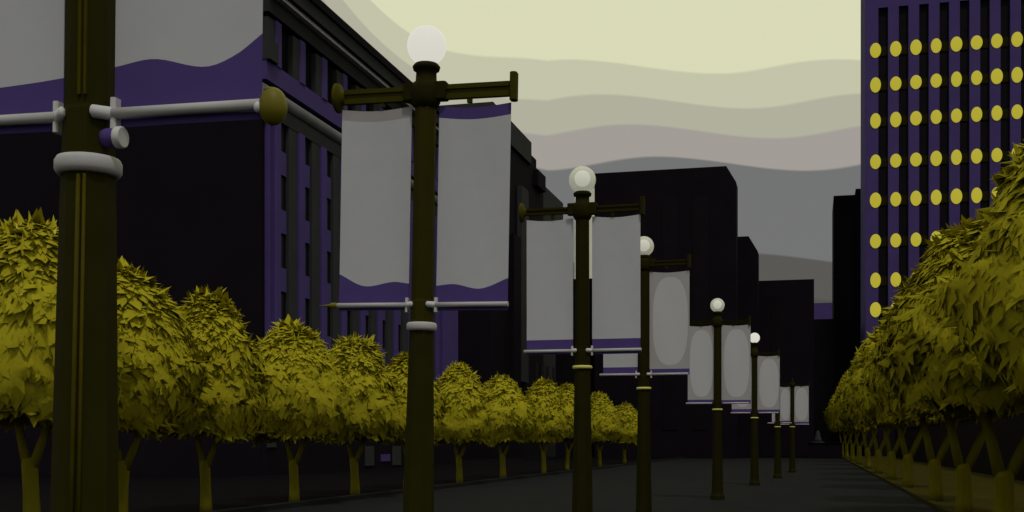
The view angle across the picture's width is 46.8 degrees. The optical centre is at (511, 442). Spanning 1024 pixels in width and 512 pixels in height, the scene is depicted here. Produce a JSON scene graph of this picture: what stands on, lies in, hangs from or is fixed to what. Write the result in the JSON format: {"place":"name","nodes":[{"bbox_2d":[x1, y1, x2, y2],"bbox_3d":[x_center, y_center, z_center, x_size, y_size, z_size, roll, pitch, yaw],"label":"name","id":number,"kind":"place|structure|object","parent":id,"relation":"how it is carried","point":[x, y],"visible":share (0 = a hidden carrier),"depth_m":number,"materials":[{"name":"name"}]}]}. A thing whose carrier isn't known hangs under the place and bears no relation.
{"place":"outdoors","nodes":[
{"label":"outdoors","id":0,"kind":"place"},
{"bbox_2d":[0,0,457,474],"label":"columned building","id":1,"kind":"structure","parent":0,"point":[247,213],"depth_m":59.70,"materials":[{"name":"black stone"}]},
{"bbox_2d":[267,442,275,446],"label":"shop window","id":2,"kind":"structure","parent":1,"relation":"in","point":[273,444],"depth_m":57.79,"materials":[{"name":"grey glass"}]},
{"bbox_2d":[281,294,285,320],"bbox_3d":[-11.611,-6.660,59.687,0.070,1.620,1.000,0,0,14],"label":"window","id":3,"kind":"structure","parent":1,"relation":"in","point":[283,297],"depth_m":59.93,"materials":[{"name":"black glass"}]},
{"bbox_2d":[281,236,285,268],"bbox_3d":[-11.611,-9.590,59.687,0.070,1.620,1.000,0,0,14],"label":"window","id":4,"kind":"structure","parent":1,"relation":"in","point":[283,240],"depth_m":59.93,"materials":[{"name":"black glass"}]},
{"bbox_2d":[281,178,285,210],"bbox_3d":[-11.611,-12.520,59.687,0.070,1.620,1.000,0,0,14],"label":"window","id":5,"kind":"structure","parent":1,"relation":"in","point":[283,182],"depth_m":59.93,"materials":[{"name":"black glass"}]},
{"bbox_2d":[281,125,285,152],"bbox_3d":[-11.611,-15.450,59.687,0.070,1.620,1.000,0,0,14],"label":"window","id":6,"kind":"structure","parent":1,"relation":"in","point":[283,129],"depth_m":59.93,"materials":[{"name":"black glass"}]},
{"bbox_2d":[305,301,308,328],"bbox_3d":[-10.920,-6.660,62.481,0.070,1.620,1.000,0,0,14],"label":"window","id":7,"kind":"structure","parent":1,"relation":"in","point":[306,302],"depth_m":62.72,"materials":[{"name":"black glass"}]},
{"bbox_2d":[305,245,308,276],"bbox_3d":[-10.920,-9.590,62.481,0.070,1.620,1.000,0,0,14],"label":"window","id":8,"kind":"structure","parent":1,"relation":"in","point":[306,247],"depth_m":62.66,"materials":[{"name":"black glass"}]},
{"bbox_2d":[305,189,308,220],"bbox_3d":[-10.920,-12.520,62.481,0.070,1.620,1.000,0,0,14],"label":"window","id":9,"kind":"structure","parent":1,"relation":"in","point":[306,192],"depth_m":62.66,"materials":[{"name":"black glass"}]},
{"bbox_2d":[305,139,308,165],"bbox_3d":[-10.920,-15.450,62.481,0.070,1.620,1.000,0,0,14],"label":"window","id":10,"kind":"structure","parent":1,"relation":"in","point":[306,142],"depth_m":62.66,"materials":[{"name":"black glass"}]},
{"bbox_2d":[327,307,329,336],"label":"window","id":11,"kind":"structure","parent":1,"relation":"in","point":[328,309],"depth_m":65.50,"materials":[{"name":"black glass"}]},
{"bbox_2d":[327,254,329,283],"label":"window","id":12,"kind":"structure","parent":1,"relation":"in","point":[328,256],"depth_m":65.50,"materials":[{"name":"black glass"}]},
{"bbox_2d":[327,200,329,229],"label":"window","id":13,"kind":"structure","parent":1,"relation":"in","point":[328,203],"depth_m":65.50,"materials":[{"name":"black glass"}]},
{"bbox_2d":[327,152,329,176],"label":"window","id":14,"kind":"structure","parent":1,"relation":"in","point":[328,155],"depth_m":65.50,"materials":[{"name":"black glass"}]},
{"bbox_2d":[347,313,349,336],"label":"window","id":15,"kind":"structure","parent":1,"relation":"in","point":[348,314],"depth_m":68.33,"materials":[{"name":"black glass"}]},
{"bbox_2d":[366,318,367,339],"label":"window","id":16,"kind":"structure","parent":1,"relation":"in","point":[366,318],"depth_m":71.24,"materials":[{"name":"black glass"}]},
{"bbox_2d":[365,446,373,465],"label":"shop window","id":17,"kind":"structure","parent":1,"relation":"in","point":[369,450],"depth_m":70.43,"materials":[{"name":"grey glass"}]},
{"bbox_2d":[383,323,384,348],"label":"window","id":18,"kind":"structure","parent":1,"relation":"in","point":[383,323],"depth_m":74.08,"materials":[{"name":"black glass"}]},
{"bbox_2d":[392,446,400,464],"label":"shop window","id":19,"kind":"structure","parent":1,"relation":"in","point":[396,450],"depth_m":75.01,"materials":[{"name":"grey glass"}]},
{"bbox_2d":[398,327,399,351],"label":"window","id":20,"kind":"structure","parent":1,"relation":"in","point":[398,327],"depth_m":76.67,"materials":[{"name":"black glass"}]},
{"bbox_2d":[0,456,678,511],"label":"pavement","id":21,"kind":"structure","parent":0,"point":[162,493],"depth_m":44.83,"materials":[{"name":"grey concrete"}]},
{"bbox_2d":[0,208,133,511],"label":"street tree","id":22,"kind":"object","parent":21,"relation":"on","point":[28,266],"visible":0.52,"depth_m":20.39,"materials":[{"name":"yellow plant"}]},
{"bbox_2d":[117,256,220,511],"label":"street tree","id":23,"kind":"object","parent":21,"relation":"on","point":[166,367],"visible":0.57,"depth_m":23.53,"materials":[{"name":"yellow plant"}]},
{"bbox_2d":[155,284,271,511],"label":"street tree","id":24,"kind":"object","parent":21,"relation":"on","point":[237,399],"visible":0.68,"depth_m":26.76,"materials":[{"name":"yellow plant"}]},
{"bbox_2d":[247,314,355,501],"bbox_3d":[-5.870,-0.918,31.982,3.254,5.172,3.297,0,0,-22],"label":"street tree","id":25,"kind":"object","parent":21,"relation":"on","point":[309,396],"visible":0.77,"depth_m":31.18,"materials":[{"name":"yellow plant"}]},
{"bbox_2d":[315,332,405,493],"bbox_3d":[-4.838,-0.881,36.456,3.320,5.097,3.301,0,0,-13],"label":"street tree","id":26,"kind":"object","parent":21,"relation":"on","point":[361,367],"visible":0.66,"depth_m":35.57,"materials":[{"name":"yellow plant"}]},
{"bbox_2d":[384,350,448,488],"bbox_3d":[-3.632,-0.785,41.056,2.861,4.901,3.512,0,0,14],"label":"street tree","id":27,"kind":"object","parent":21,"relation":"on","point":[398,365],"visible":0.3,"depth_m":40.41,"materials":[{"name":"yellow plant"}]},
{"bbox_2d":[434,361,497,482],"bbox_3d":[-2.239,-0.812,46.935,3.188,4.955,3.183,0,0,14],"label":"street tree","id":28,"kind":"object","parent":21,"relation":"on","point":[467,420],"visible":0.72,"depth_m":46.12,"materials":[{"name":"yellow plant"}]},
{"bbox_2d":[440,102,562,458],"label":"stepped building","id":29,"kind":"structure","parent":21,"relation":"on","point":[492,343],"depth_m":121.83,"materials":[{"name":"black stone"}]},
{"bbox_2d":[535,362,537,381],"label":"window","id":30,"kind":"structure","parent":29,"relation":"in","point":[536,364],"depth_m":132.45,"materials":[{"name":"black glass"}]},
{"bbox_2d":[541,364,543,377],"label":"window","id":31,"kind":"structure","parent":29,"relation":"in","point":[542,366],"depth_m":135.39,"materials":[{"name":"black glass"}]},
{"bbox_2d":[552,367,554,382],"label":"window","id":32,"kind":"structure","parent":29,"relation":"in","point":[553,369],"depth_m":141.16,"materials":[{"name":"black glass"}]},
{"bbox_2d":[481,372,539,477],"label":"street tree","id":33,"kind":"object","parent":21,"relation":"on","point":[510,411],"visible":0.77,"depth_m":52.70,"materials":[{"name":"yellow plant"}]},
{"bbox_2d":[524,376,571,472],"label":"street tree","id":34,"kind":"object","parent":21,"relation":"on","point":[543,396],"visible":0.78,"depth_m":60.09,"materials":[{"name":"yellow plant"}]},
{"bbox_2d":[553,383,595,469],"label":"street tree","id":35,"kind":"object","parent":21,"relation":"on","point":[567,391],"visible":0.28,"depth_m":67.33,"materials":[{"name":"yellow plant"}]},
{"bbox_2d":[591,391,624,466],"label":"street tree","id":36,"kind":"object","parent":21,"relation":"on","point":[605,416],"visible":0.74,"depth_m":77.12,"materials":[{"name":"yellow plant"}]},
{"bbox_2d":[610,401,637,462],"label":"street tree","id":37,"kind":"object","parent":21,"relation":"on","point":[627,413],"visible":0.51,"depth_m":89.11,"materials":[{"name":"yellow plant"}]},
{"bbox_2d":[556,166,737,458],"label":"office tower","id":38,"kind":"structure","parent":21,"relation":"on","point":[693,212],"depth_m":124.74,"materials":[{"name":"black stone"}]},
{"bbox_2d":[575,188,594,278],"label":"pale tower","id":39,"kind":"structure","parent":0,"point":[592,197],"depth_m":239.20,"materials":[{"name":"beige stone"}]},
{"bbox_2d":[322,0,860,302],"label":"sky","id":40,"kind":"structure","parent":0,"point":[768,92],"materials":[{"name":"beige"}]},
{"bbox_2d":[261,458,940,511],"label":"promenade","id":41,"kind":"structure","parent":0,"point":[808,485],"depth_m":39.36,"materials":[{"name":"grey concrete"}]},
{"bbox_2d":[0,0,287,511],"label":"street lamp","id":42,"kind":"object","parent":41,"relation":"on","point":[87,115],"visible":1,"depth_m":5.63,"materials":[{"name":"brown metal"}]},
{"bbox_2d":[0,0,64,134],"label":"street banner","id":43,"kind":"object","parent":42,"relation":"attached to","point":[32,38],"visible":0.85,"depth_m":5.82,"materials":[{"name":"fabric"}]},
{"bbox_2d":[115,0,262,127],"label":"street banner","id":44,"kind":"object","parent":42,"relation":"attached to","point":[178,51],"visible":0.93,"depth_m":5.61,"materials":[{"name":"fabric"}]},
{"bbox_2d":[319,25,517,511],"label":"street lamp","id":45,"kind":"object","parent":41,"relation":"on","point":[425,93],"visible":1,"depth_m":12.18,"materials":[{"name":"brown metal"}]},
{"bbox_2d":[339,106,411,310],"bbox_3d":[-1.433,-2.441,12.421,0.775,2.119,0.023,1,0,14],"label":"street banner","id":46,"kind":"object","parent":45,"relation":"attached to","point":[375,208],"visible":1,"depth_m":12.42,"materials":[{"name":"fabric"}]},
{"bbox_2d":[436,102,510,310],"bbox_3d":[-0.396,-2.410,12.158,0.765,2.112,0.023,1,0,14],"label":"street banner","id":47,"kind":"object","parent":45,"relation":"attached to","point":[473,205],"visible":1,"depth_m":12.16,"materials":[{"name":"fabric"}]},
{"bbox_2d":[518,166,644,511],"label":"street lamp","id":48,"kind":"object","parent":41,"relation":"on","point":[582,210],"visible":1,"depth_m":18.39,"materials":[{"name":"brown metal"}]},
{"bbox_2d":[527,218,572,354],"bbox_3d":[0.596,-2.446,18.637,0.745,2.128,0.023,0,0,14],"label":"street banner","id":49,"kind":"object","parent":48,"relation":"attached to","point":[549,285],"visible":1,"depth_m":18.64,"materials":[{"name":"fabric"}]},
{"bbox_2d":[592,214,639,353],"bbox_3d":[1.618,-2.446,18.377,0.755,2.148,0.024,0,0,14],"label":"street banner","id":50,"kind":"object","parent":48,"relation":"attached to","point":[615,282],"visible":1,"depth_m":18.38,"materials":[{"name":"fabric"}]},
{"bbox_2d":[599,236,690,511],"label":"street lamp","id":51,"kind":"object","parent":41,"relation":"on","point":[643,475],"visible":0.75,"depth_m":24.69,"materials":[{"name":"brown metal"}]},
{"bbox_2d":[603,353,637,373],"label":"street banner","id":52,"kind":"object","parent":51,"relation":"attached to","point":[619,363],"visible":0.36,"depth_m":24.92,"materials":[{"name":"fabric"}]},
{"bbox_2d":[650,271,689,374],"bbox_3d":[3.282,-2.483,24.676,0.830,2.165,0.024,0,0,14],"label":"street banner","id":53,"kind":"object","parent":51,"relation":"attached to","point":[669,328],"visible":1,"depth_m":24.68,"materials":[{"name":"fabric"}]},
{"bbox_2d":[686,298,750,499],"bbox_3d":[6.113,-1.297,35.303,1.975,5.993,0.433,0,0,14],"label":"street lamp","id":54,"kind":"object","parent":41,"relation":"on","point":[717,305],"visible":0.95,"depth_m":35.19,"materials":[{"name":"brown metal"}]},
{"bbox_2d":[688,326,713,402],"bbox_3d":[5.652,-2.327,35.429,0.780,2.329,0.022,0,0,14],"label":"street banner","id":55,"kind":"object","parent":54,"relation":"attached to","point":[701,382],"visible":0.94,"depth_m":35.42,"materials":[{"name":"fabric"}]},
{"bbox_2d":[722,325,750,403],"bbox_3d":[6.655,-2.318,35.174,0.850,2.348,0.022,0,0,14],"label":"street banner","id":56,"kind":"object","parent":54,"relation":"attached to","point":[736,363],"visible":1,"depth_m":35.17,"materials":[{"name":"fabric"}]},
{"bbox_2d":[731,333,779,484],"bbox_3d":[9.596,-1.319,46.903,1.975,6.037,0.433,0,0,14],"label":"street lamp","id":57,"kind":"object","parent":41,"relation":"on","point":[754,463],"visible":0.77,"depth_m":46.79,"materials":[{"name":"brown metal"}]},
{"bbox_2d":[732,357,751,411],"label":"street banner","id":58,"kind":"object","parent":57,"relation":"attached to","point":[741,407],"visible":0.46,"depth_m":46.99,"materials":[{"name":"fabric"}]},
{"bbox_2d":[757,356,779,412],"bbox_3d":[10.133,-2.297,46.775,0.860,2.251,0.022,0,0,14],"label":"street banner","id":59,"kind":"object","parent":57,"relation":"attached to","point":[768,383],"visible":1,"depth_m":46.77,"materials":[{"name":"fabric"}]},
{"bbox_2d":[768,374,791,477],"bbox_3d":[12.697,-0.904,56.177,1.116,5.208,0.433,0,0,14],"label":"street lamp","id":60,"kind":"object","parent":41,"relation":"on","point":[777,459],"visible":0.54,"depth_m":56.08,"materials":[{"name":"brown metal"}]},
{"bbox_2d":[772,413,774,422],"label":"street banner","id":61,"kind":"object","parent":60,"relation":"attached to","point":[773,417],"visible":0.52,"depth_m":56.25,"materials":[{"name":"fabric"}]},
{"bbox_2d":[780,378,809,471],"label":"street lamp","id":62,"kind":"object","parent":41,"relation":"on","point":[792,467],"visible":0.84,"depth_m":66.80,"materials":[{"name":"brown metal"}]},
{"bbox_2d":[780,387,789,422],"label":"street banner","id":63,"kind":"object","parent":62,"relation":"attached to","point":[784,404],"visible":0.83,"depth_m":67.01,"materials":[{"name":"fabric"}]},
{"bbox_2d":[794,386,808,423],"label":"street banner","id":64,"kind":"object","parent":62,"relation":"attached to","point":[801,404],"visible":1,"depth_m":66.78,"materials":[{"name":"fabric"}]},
{"bbox_2d":[738,457,807,457],"bbox_3d":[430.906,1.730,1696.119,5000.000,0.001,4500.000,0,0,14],"label":"ground","id":65,"kind":"structure","parent":0,"point":[773,457],"depth_m":134.23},
{"bbox_2d":[205,457,683,511],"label":"kerb","id":66,"kind":"structure","parent":65,"relation":"on","point":[268,507],"depth_m":36.32,"materials":[{"name":"concrete"}]},
{"bbox_2d":[738,236,758,457],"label":"office block","id":67,"kind":"structure","parent":65,"relation":"on","point":[748,279],"depth_m":131.84,"materials":[{"name":"black stone"}]},
{"bbox_2d":[759,279,813,456],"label":"block","id":68,"kind":"structure","parent":65,"relation":"on","point":[786,317],"depth_m":137.52,"materials":[{"name":"black stone"}]},
{"bbox_2d":[808,443,841,457],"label":"terrace","id":69,"kind":"structure","parent":65,"relation":"on","point":[824,450],"depth_m":125.56,"materials":[{"name":"black stone"}]},
{"bbox_2d":[811,431,824,442],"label":"monument","id":70,"kind":"object","parent":69,"relation":"on","point":[817,439],"visible":1,"depth_m":127.72,"materials":[{"name":"grey stone"}]},
{"bbox_2d":[814,318,850,454],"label":"block","id":71,"kind":"structure","parent":65,"relation":"on","point":[832,351],"depth_m":147.95,"materials":[{"name":"black stone"}]},
{"bbox_2d":[842,457,954,511],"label":"kerb","id":72,"kind":"structure","parent":65,"relation":"on","point":[934,504],"depth_m":38.14,"materials":[{"name":"dark grey stone"},{"name":"concrete"}]},
{"bbox_2d":[859,0,1023,455],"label":"purple tower","id":73,"kind":"structure","parent":65,"relation":"on","point":[942,106],"depth_m":138.49,"materials":[{"name":"purple painted panels"},{"name":"yellow lit glass"},{"name":"dark glass"}]},
{"bbox_2d":[814,303,831,318],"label":"distant block","id":74,"kind":"structure","parent":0,"point":[822,310],"depth_m":259.20,"materials":[{"name":"purple stone"}]},
{"bbox_2d":[832,189,860,454],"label":"slim tower","id":75,"kind":"structure","parent":0,"point":[846,256],"depth_m":159.50,"materials":[{"name":"black stone"}]},
{"bbox_2d":[842,455,1023,511],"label":"verge","id":76,"kind":"structure","parent":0,"point":[982,492],"depth_m":45.95,"materials":[{"name":"plant"}]},
{"bbox_2d":[823,393,853,455],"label":"street tree","id":77,"kind":"object","parent":76,"relation":"on","point":[826,419],"visible":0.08,"depth_m":137.85,"materials":[{"name":"yellow plant"}]},
{"bbox_2d":[826,382,857,457],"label":"street tree","id":78,"kind":"object","parent":76,"relation":"on","point":[846,444],"visible":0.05,"depth_m":119.91,"materials":[{"name":"yellow plant"}]},
{"bbox_2d":[827,386,859,460],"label":"street tree","id":79,"kind":"object","parent":76,"relation":"on","point":[852,451],"visible":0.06,"depth_m":102.88,"materials":[{"name":"yellow plant"}]},
{"bbox_2d":[828,370,874,463],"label":"street tree","id":80,"kind":"object","parent":76,"relation":"on","point":[859,448],"visible":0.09,"depth_m":87.88,"materials":[{"name":"yellow plant"}]},
{"bbox_2d":[830,367,893,468],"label":"street tree","id":81,"kind":"object","parent":76,"relation":"on","point":[842,417],"visible":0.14,"depth_m":73.80,"materials":[{"name":"yellow plant"}]},
{"bbox_2d":[839,376,902,473],"bbox_3d":[19.294,-1.776,61.981,4.206,6.907,5.304,0,0,14],"label":"street tree","id":82,"kind":"object","parent":76,"relation":"on","point":[878,456],"visible":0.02,"depth_m":61.89,"materials":[{"name":"yellow plant"}]},
{"bbox_2d":[843,340,928,479],"bbox_3d":[16.716,-1.723,51.850,4.335,6.799,5.409,0,0,14],"label":"street tree","id":83,"kind":"object","parent":76,"relation":"on","point":[854,377],"visible":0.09,"depth_m":51.85,"materials":[{"name":"yellow plant"}]},
{"bbox_2d":[851,322,944,487],"bbox_3d":[14.543,-1.647,43.037,4.441,6.643,4.494,0,0,14],"label":"street tree","id":84,"kind":"object","parent":76,"relation":"on","point":[867,405],"visible":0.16,"depth_m":42.73,"materials":[{"name":"yellow plant"}]},
{"bbox_2d":[861,284,975,500],"bbox_3d":[11.917,-1.532,33.044,4.176,6.408,4.968,0,0,14],"label":"street tree","id":85,"kind":"object","parent":76,"relation":"on","point":[886,402],"visible":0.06,"depth_m":33.06,"materials":[{"name":"yellow plant"}]},
{"bbox_2d":[868,260,1019,511],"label":"street tree","id":86,"kind":"object","parent":76,"relation":"on","point":[964,495],"visible":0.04,"depth_m":26.91,"materials":[{"name":"yellow plant"}]},
{"bbox_2d":[876,206,1023,511],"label":"street tree","id":87,"kind":"object","parent":76,"relation":"on","point":[929,368],"visible":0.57,"depth_m":20.86,"materials":[{"name":"yellow plant"}]},
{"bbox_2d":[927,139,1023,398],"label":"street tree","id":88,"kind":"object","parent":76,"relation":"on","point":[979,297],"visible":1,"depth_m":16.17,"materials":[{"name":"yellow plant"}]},
{"bbox_2d":[894,412,1023,480],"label":"boundary wall","id":89,"kind":"structure","parent":0,"point":[1009,431],"depth_m":66.55,"materials":[{"name":"black stone"}]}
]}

